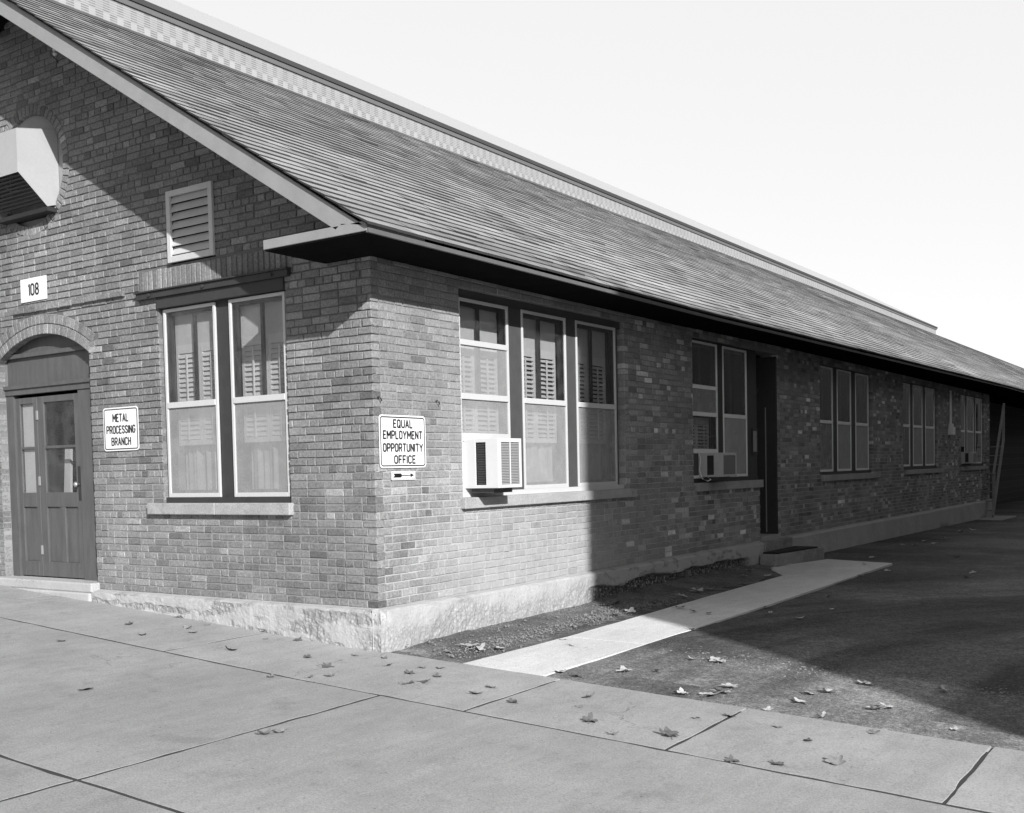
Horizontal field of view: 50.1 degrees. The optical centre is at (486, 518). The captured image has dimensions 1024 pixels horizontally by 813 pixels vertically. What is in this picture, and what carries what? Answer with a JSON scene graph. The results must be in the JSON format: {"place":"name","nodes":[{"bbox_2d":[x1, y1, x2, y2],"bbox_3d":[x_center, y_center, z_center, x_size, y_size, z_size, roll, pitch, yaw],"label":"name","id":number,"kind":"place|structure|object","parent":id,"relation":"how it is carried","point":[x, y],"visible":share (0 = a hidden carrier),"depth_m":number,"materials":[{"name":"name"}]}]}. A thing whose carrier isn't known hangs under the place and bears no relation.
{"place":"outdoors","nodes":[
{"label":"outdoors","id":0,"kind":"place"},
{"bbox_2d":[0,618,981,812],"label":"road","id":1,"kind":"structure","parent":0,"point":[378,754],"depth_m":6.21,"materials":[{"name":"concrete"}]},
{"bbox_2d":[255,728,278,733],"bbox_3d":[-1.325,1.288,6.628,0.167,0.034,0.123,-14,-12,13],"label":"fallen leaf","id":2,"kind":"object","parent":1,"relation":"on","point":[265,732],"visible":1,"depth_m":6.60,"materials":[{"name":"grey plant"}]},
{"bbox_2d":[273,728,284,732],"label":"fallen leaf","id":3,"kind":"object","parent":1,"relation":"on","point":[280,730],"visible":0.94,"depth_m":6.70,"materials":[{"name":"grey plant"}]},
{"bbox_2d":[0,596,990,812],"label":"pavement joints","id":4,"kind":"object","parent":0,"point":[971,771],"depth_m":6.27,"materials":[{"name":"black concrete"}]},
{"bbox_2d":[0,585,1023,812],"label":"pavement","id":5,"kind":"structure","parent":0,"point":[933,769],"depth_m":7.40,"materials":[{"name":"concrete"}]},
{"bbox_2d":[319,662,333,667],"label":"fallen leaf","id":6,"kind":"object","parent":5,"relation":"on","point":[328,665],"visible":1,"depth_m":8.61,"materials":[{"name":"grey plant"}]},
{"bbox_2d":[509,698,516,702],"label":"fallen leaf","id":7,"kind":"object","parent":5,"relation":"on","point":[512,700],"visible":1,"depth_m":7.56,"materials":[{"name":"grey plant"}]},
{"bbox_2d":[582,712,597,723],"bbox_3d":[0.672,1.298,7.066,0.106,0.041,0.142,10,17,5],"label":"fallen leaf","id":8,"kind":"object","parent":5,"relation":"on","point":[589,717],"visible":1,"depth_m":7.11,"materials":[{"name":"grey plant"}]},
{"bbox_2d":[608,729,618,733],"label":"fallen leaf","id":9,"kind":"object","parent":5,"relation":"on","point":[613,732],"visible":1,"depth_m":6.80,"materials":[{"name":"grey plant"}]},
{"bbox_2d":[659,726,678,739],"bbox_3d":[1.140,1.327,6.763,0.129,0.040,0.174,0,13,-8],"label":"fallen leaf","id":10,"kind":"object","parent":5,"relation":"on","point":[667,731],"visible":1,"depth_m":6.79,"materials":[{"name":"grey plant"}]},
{"bbox_2d":[726,754,739,764],"bbox_3d":[1.413,1.378,6.238,0.082,0.025,0.112,4,10,-13],"label":"fallen leaf","id":11,"kind":"object","parent":5,"relation":"on","point":[731,758],"visible":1,"depth_m":6.26,"materials":[{"name":"grey plant"}]},
{"bbox_2d":[769,759,784,764],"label":"fallen leaf","id":12,"kind":"object","parent":5,"relation":"on","point":[780,763],"visible":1,"depth_m":6.22,"materials":[{"name":"grey plant"}]},
{"bbox_2d":[825,752,845,764],"bbox_3d":[2.003,1.380,6.276,0.118,0.025,0.159,4,18,19],"label":"fallen leaf","id":13,"kind":"object","parent":5,"relation":"on","point":[834,760],"visible":1,"depth_m":6.27,"materials":[{"name":"white plant"}]},
{"bbox_2d":[866,727,879,733],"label":"fallen leaf","id":14,"kind":"object","parent":5,"relation":"on","point":[874,730],"visible":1,"depth_m":6.95,"materials":[{"name":"grey plant"}]},
{"bbox_2d":[391,563,779,663],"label":"soil","id":15,"kind":"structure","parent":0,"point":[725,577],"depth_m":11.62,"materials":[{"name":"grey soil"}]},
{"bbox_2d":[454,643,477,645],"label":"fallen leaf","id":16,"kind":"object","parent":15,"relation":"on","point":[468,644],"visible":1,"depth_m":9.55,"materials":[{"name":"grey plant"}]},
{"bbox_2d":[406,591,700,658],"bbox_3d":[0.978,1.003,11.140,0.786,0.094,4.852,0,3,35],"label":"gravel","id":17,"kind":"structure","parent":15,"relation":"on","point":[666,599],"depth_m":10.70,"materials":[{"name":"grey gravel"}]},
{"bbox_2d":[599,600,615,604],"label":"fallen leaf","id":18,"kind":"object","parent":15,"relation":"on","point":[607,603],"visible":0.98,"depth_m":12.09,"materials":[{"name":"grey plant"}]},
{"bbox_2d":[607,598,620,604],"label":"fallen leaf","id":19,"kind":"object","parent":15,"relation":"on","point":[613,599],"visible":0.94,"depth_m":12.18,"materials":[{"name":"grey plant"}]},
{"bbox_2d":[689,588,703,590],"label":"fallen leaf","id":20,"kind":"object","parent":15,"relation":"on","point":[699,589],"visible":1,"depth_m":13.20,"materials":[{"name":"grey plant"}]},
{"bbox_2d":[175,0,1023,367],"label":"sky","id":21,"kind":"structure","parent":0,"point":[875,148],"materials":[{"name":"white"}]},
{"bbox_2d":[463,559,891,675],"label":"path","id":22,"kind":"structure","parent":0,"point":[602,642],"depth_m":10.88,"materials":[{"name":"concrete"}]},
{"bbox_2d":[398,500,1023,751],"bbox_3d":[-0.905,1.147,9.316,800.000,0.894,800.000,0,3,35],"label":"ground","id":23,"kind":"structure","parent":0,"point":[927,609],"depth_m":9.36,"materials":[{"name":"soil"}]},
{"bbox_2d":[468,642,484,649],"bbox_3d":[-0.071,1.100,9.363,0.135,0.059,0.150,-1,3,16],"label":"fallen leaf","id":24,"kind":"object","parent":23,"relation":"on","point":[481,646],"visible":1,"depth_m":9.39,"materials":[{"name":"white plant"}]},
{"bbox_2d":[54,0,937,333],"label":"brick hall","id":25,"kind":"structure","parent":23,"relation":"on","point":[186,28],"depth_m":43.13,"materials":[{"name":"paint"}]},
{"bbox_2d":[0,0,1023,652],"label":"brick building","id":26,"kind":"structure","parent":23,"relation":"on","point":[264,306],"depth_m":11.29,"materials":[{"name":"brick"}]},
{"bbox_2d":[20,275,46,302],"bbox_3d":[-4.911,-2.486,11.866,0.482,0.252,0.005,0,3,35],"label":"number sign","id":27,"kind":"object","parent":26,"relation":"attached to","point":[34,289],"visible":1,"depth_m":11.86,"materials":[{"name":"white metal"}]},
{"bbox_2d":[3,335,97,580],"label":"entrance door","id":28,"kind":"structure","parent":26,"relation":"in","point":[51,466],"depth_m":12.16,"materials":[{"name":"paint"}]},
{"bbox_2d":[103,406,138,450],"bbox_3d":[-3.719,-0.910,11.129,0.562,0.442,0.007,0,3,35],"label":"wall sign","id":29,"kind":"object","parent":26,"relation":"attached to","point":[121,428],"visible":1,"depth_m":11.12,"materials":[{"name":"white metal"}]},
{"bbox_2d":[133,267,293,514],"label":"window","id":30,"kind":"structure","parent":26,"relation":"in","point":[232,405],"depth_m":10.33,"materials":[{"name":"glass"}]},
{"bbox_2d":[378,414,425,467],"bbox_3d":[-0.724,-0.669,9.534,0.007,0.456,0.640,0,3,35],"label":"wall sign","id":31,"kind":"object","parent":26,"relation":"attached to","point":[402,441],"visible":1,"depth_m":9.52,"materials":[{"name":"white metal"}]},
{"bbox_2d":[391,471,415,479],"bbox_3d":[-0.722,-0.374,9.544,0.005,0.078,0.330,0,3,35],"label":"arrow sign","id":32,"kind":"object","parent":26,"relation":"attached to","point":[402,475],"visible":1,"depth_m":9.54,"materials":[{"name":"white metal"}]},
{"bbox_2d":[464,438,521,492],"bbox_3d":[0.039,-0.501,10.436,0.456,0.510,0.402,0,3,35],"label":"air conditioner","id":33,"kind":"object","parent":26,"relation":"attached to","point":[499,465],"visible":0.95,"depth_m":10.28,"materials":[{"name":"metal"}]},
{"bbox_2d":[458,288,637,508],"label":"window","id":34,"kind":"structure","parent":26,"relation":"in","point":[534,374],"depth_m":11.81,"materials":[{"name":"grey glass"}]},
{"bbox_2d":[698,453,736,479],"bbox_3d":[3.134,-0.708,14.952,0.400,0.370,0.510,0,3,35],"label":"air conditioner","id":35,"kind":"object","parent":26,"relation":"attached to","point":[720,466],"visible":0.94,"depth_m":14.76,"materials":[{"name":"metal"}]},
{"bbox_2d":[698,452,710,481],"bbox_3d":[2.945,-0.695,14.745,0.184,0.405,0.071,-2,3,-13],"label":"drain hose","id":36,"kind":"object","parent":35,"relation":"hanging from","point":[699,468],"visible":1,"depth_m":14.71,"materials":[{"name":"grey plastic"}]},
{"bbox_2d":[692,338,763,491],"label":"window","id":37,"kind":"structure","parent":26,"relation":"in","point":[716,425],"depth_m":15.97,"materials":[{"name":"glass"}]},
{"bbox_2d":[752,428,757,454],"bbox_3d":[4.051,-1.157,16.501,0.014,0.400,0.200,0,3,35],"label":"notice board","id":38,"kind":"object","parent":26,"relation":"attached to","point":[754,442],"visible":1,"depth_m":16.48,"materials":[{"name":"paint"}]},
{"bbox_2d":[733,355,792,551],"bbox_3d":[4.324,-0.809,17.100,0.510,3.440,1.200,0,3,35],"label":"side door","id":39,"kind":"structure","parent":26,"relation":"in","point":[766,368],"depth_m":17.27,"materials":[{"name":"paint"}]},
{"bbox_2d":[819,365,880,481],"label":"window","id":40,"kind":"structure","parent":26,"relation":"in","point":[844,441],"depth_m":20.54,"materials":[{"name":"glass"}]},
{"bbox_2d":[903,382,943,474],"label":"window","id":41,"kind":"structure","parent":26,"relation":"in","point":[918,438],"depth_m":25.06,"materials":[{"name":"glass"}]},
{"bbox_2d":[948,390,954,434],"bbox_3d":[11.554,-2.622,27.160,0.120,1.100,0.280,0,3,35],"label":"wall conduit","id":42,"kind":"object","parent":26,"relation":"attached to","point":[951,429],"depth_m":27.12,"materials":[{"name":"grey metal"}]},
{"bbox_2d":[961,452,976,464],"bbox_3d":[12.591,-1.566,28.635,0.360,0.345,0.500,0,3,35],"label":"air conditioner","id":43,"kind":"object","parent":26,"relation":"attached to","point":[968,458],"visible":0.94,"depth_m":28.44,"materials":[{"name":"metal"}]},
{"bbox_2d":[961,394,988,470],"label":"window","id":44,"kind":"structure","parent":26,"relation":"in","point":[968,403],"depth_m":29.80,"materials":[{"name":"glass"}]},
{"bbox_2d":[615,665,631,671],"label":"fallen leaf","id":45,"kind":"object","parent":23,"relation":"on","point":[623,668],"visible":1,"depth_m":8.66,"materials":[{"name":"white plant"}]},
{"bbox_2d":[625,607,635,612],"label":"fallen leaf","id":46,"kind":"object","parent":23,"relation":"on","point":[631,609],"visible":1,"depth_m":11.50,"materials":[{"name":"grey plant"}]},
{"bbox_2d":[677,687,690,695],"bbox_3d":[1.437,1.254,7.894,0.107,0.031,0.148,11,7,-25],"label":"fallen leaf","id":47,"kind":"object","parent":23,"relation":"on","point":[680,690],"visible":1,"depth_m":7.92,"materials":[{"name":"white plant"}]},
{"bbox_2d":[695,690,722,696],"bbox_3d":[1.604,1.265,7.881,0.213,0.022,0.162,-9,-8,-12],"label":"fallen leaf","id":48,"kind":"object","parent":23,"relation":"on","point":[711,693],"visible":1,"depth_m":7.88,"materials":[{"name":"grey plant"}]},
{"bbox_2d":[709,656,719,660],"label":"fallen leaf","id":49,"kind":"object","parent":23,"relation":"on","point":[713,658],"visible":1,"depth_m":9.01,"materials":[{"name":"white plant"}]},
{"bbox_2d":[711,687,731,691],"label":"fallen leaf","id":50,"kind":"object","parent":23,"relation":"on","point":[721,690],"visible":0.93,"depth_m":7.94,"materials":[{"name":"grey plant"}]},
{"bbox_2d":[717,683,737,686],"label":"fallen leaf","id":51,"kind":"object","parent":23,"relation":"on","point":[729,684],"visible":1,"depth_m":8.17,"materials":[{"name":"white plant"}]},
{"bbox_2d":[760,547,823,566],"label":"step block","id":52,"kind":"structure","parent":23,"relation":"on","point":[801,556],"depth_m":16.59,"materials":[{"name":"concrete"}]},
{"bbox_2d":[763,546,817,553],"bbox_3d":[4.698,0.488,16.857,0.380,0.022,1.380,0,3,35],"label":"door mat","id":53,"kind":"object","parent":52,"relation":"on","point":[789,549],"depth_m":16.82,"materials":[{"name":"rubber"}]},
{"bbox_2d":[794,697,805,702],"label":"fallen leaf","id":54,"kind":"object","parent":23,"relation":"on","point":[798,700],"visible":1,"depth_m":7.73,"materials":[{"name":"white plant"}]},
{"bbox_2d":[819,711,829,716],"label":"fallen leaf","id":55,"kind":"object","parent":23,"relation":"on","point":[823,714],"visible":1,"depth_m":7.30,"materials":[{"name":"white plant"}]},
{"bbox_2d":[823,687,839,692],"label":"fallen leaf","id":56,"kind":"object","parent":23,"relation":"on","point":[831,690],"visible":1,"depth_m":7.92,"materials":[{"name":"white plant"}]},
{"bbox_2d":[648,634,1023,736],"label":"grit","id":57,"kind":"object","parent":23,"relation":"on","point":[1002,697],"visible":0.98,"depth_m":8.45,"materials":[{"name":"gravel"}]},
{"bbox_2d":[867,705,892,708],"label":"fallen leaf","id":58,"kind":"object","parent":23,"relation":"on","point":[875,707],"visible":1,"depth_m":7.49,"materials":[{"name":"grey plant"}]},
{"bbox_2d":[934,685,946,689],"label":"fallen leaf","id":59,"kind":"object","parent":23,"relation":"on","point":[942,687],"visible":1,"depth_m":7.95,"materials":[{"name":"grey plant"}]},
{"bbox_2d":[984,403,1004,516],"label":"timber stairs","id":60,"kind":"structure","parent":23,"relation":"on","point":[994,491],"depth_m":30.93,"materials":[{"name":"grey wood"}]},
{"bbox_2d":[976,516,1015,519],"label":"step slab","id":61,"kind":"structure","parent":23,"relation":"on","point":[996,518],"depth_m":29.91,"materials":[{"name":"concrete"}]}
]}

